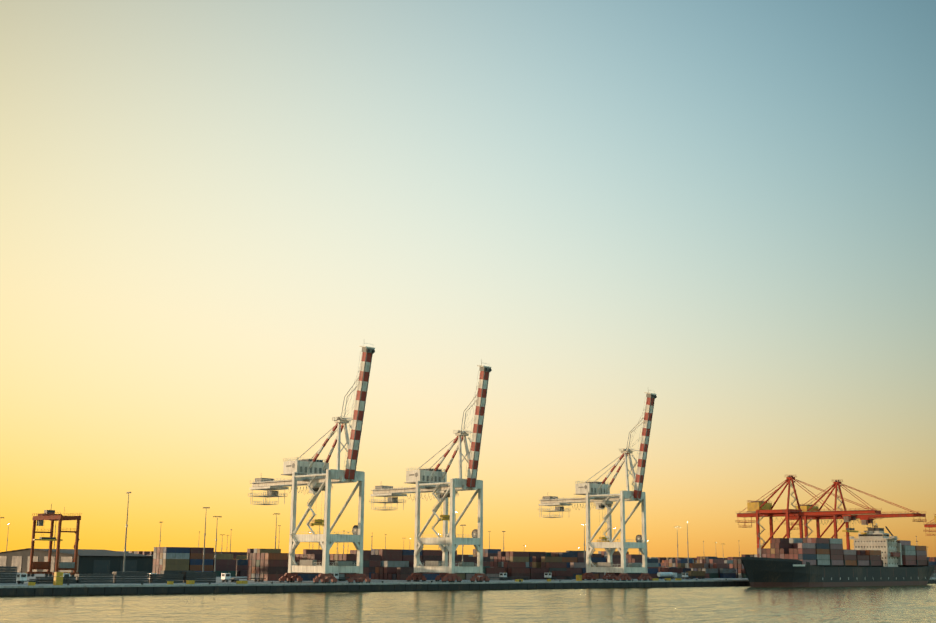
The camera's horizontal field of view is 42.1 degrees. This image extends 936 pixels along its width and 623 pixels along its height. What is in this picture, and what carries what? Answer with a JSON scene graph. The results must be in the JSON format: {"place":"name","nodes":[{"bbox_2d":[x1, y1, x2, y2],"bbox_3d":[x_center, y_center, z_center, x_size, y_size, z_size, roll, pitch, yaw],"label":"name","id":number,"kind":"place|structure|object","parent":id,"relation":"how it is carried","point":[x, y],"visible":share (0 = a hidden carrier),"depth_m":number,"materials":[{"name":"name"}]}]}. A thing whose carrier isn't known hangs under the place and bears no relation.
{"place":"outdoors","nodes":[
{"label":"outdoors","id":0,"kind":"place"},
{"bbox_2d":[0,583,935,622],"bbox_3d":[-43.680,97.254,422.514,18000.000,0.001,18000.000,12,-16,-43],"label":"water","id":1,"kind":"structure","parent":0,"point":[844,604],"depth_m":294.12,"materials":[{"name":"grey liquid"}]},
{"bbox_2d":[685,519,934,586],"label":"container ship","id":2,"kind":"object","parent":1,"relation":"on","point":[877,556],"visible":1,"depth_m":603.95,"materials":[{"name":"black metal"}]},
{"bbox_2d":[0,572,935,595],"bbox_3d":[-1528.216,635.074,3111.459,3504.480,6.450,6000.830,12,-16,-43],"label":"quay ground","id":3,"kind":"structure","parent":0,"point":[25,589],"depth_m":426.48,"materials":[{"name":"concrete"}]},
{"bbox_2d":[27,504,80,576],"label":"rtg crane","id":4,"kind":"object","parent":3,"relation":"on","point":[51,516],"visible":0.9,"depth_m":512.40,"materials":[{"name":"metal"}]},
{"bbox_2d":[0,548,152,573],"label":"transit shed","id":5,"kind":"structure","parent":3,"relation":"on","point":[92,561],"depth_m":624.38,"materials":[{"name":"metal"}]},
{"bbox_2d":[248,343,374,582],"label":"gantry crane","id":6,"kind":"object","parent":3,"relation":"on","point":[315,476],"visible":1,"depth_m":434.62,"materials":[{"name":"metal"}]},
{"bbox_2d":[0,566,704,585],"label":"apron vehicles","id":7,"kind":"object","parent":3,"relation":"on","point":[170,577],"visible":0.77,"depth_m":405.98,"materials":[{"name":"metal"}]},
{"bbox_2d":[119,551,732,566],"bbox_3d":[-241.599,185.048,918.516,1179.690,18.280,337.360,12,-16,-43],"label":"empty container park","id":8,"kind":"structure","parent":3,"relation":"on","point":[664,561],"depth_m":918.36,"materials":[{"name":"paint"}]},
{"bbox_2d":[369,359,491,581],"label":"gantry crane","id":9,"kind":"object","parent":3,"relation":"on","point":[434,481],"visible":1,"depth_m":476.62,"materials":[{"name":"metal"}]},
{"bbox_2d":[0,492,927,571],"bbox_3d":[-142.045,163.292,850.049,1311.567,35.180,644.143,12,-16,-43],"label":"light poles","id":10,"kind":"object","parent":3,"relation":"on","point":[336,542],"visible":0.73,"depth_m":620.50,"materials":[{"name":"black metal"}]},
{"bbox_2d":[152,547,935,580],"bbox_3d":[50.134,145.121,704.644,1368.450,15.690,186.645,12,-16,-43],"label":"shipping containers","id":11,"kind":"object","parent":3,"relation":"on","point":[378,564],"visible":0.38,"depth_m":565.49,"materials":[{"name":"metal"}]},
{"bbox_2d":[539,390,656,580],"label":"gantry crane","id":12,"kind":"object","parent":3,"relation":"on","point":[599,495],"visible":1,"depth_m":547.79,"materials":[{"name":"metal"}]},
{"bbox_2d":[735,475,881,547],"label":"gantry crane","id":13,"kind":"object","parent":3,"relation":"on","point":[762,508],"visible":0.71,"depth_m":640.70,"materials":[{"name":"metal"}]},
{"bbox_2d":[789,479,926,549],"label":"gantry crane","id":14,"kind":"object","parent":3,"relation":"on","point":[864,519],"visible":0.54,"depth_m":673.04,"materials":[{"name":"metal"}]},
{"bbox_2d":[923,515,935,535],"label":"gantry crane","id":15,"kind":"object","parent":3,"relation":"on","point":[929,526],"visible":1,"depth_m":807.90,"materials":[{"name":"metal"}]},
{"bbox_2d":[0,0,935,557],"label":"sky","id":16,"kind":"structure","parent":0,"point":[724,211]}
]}

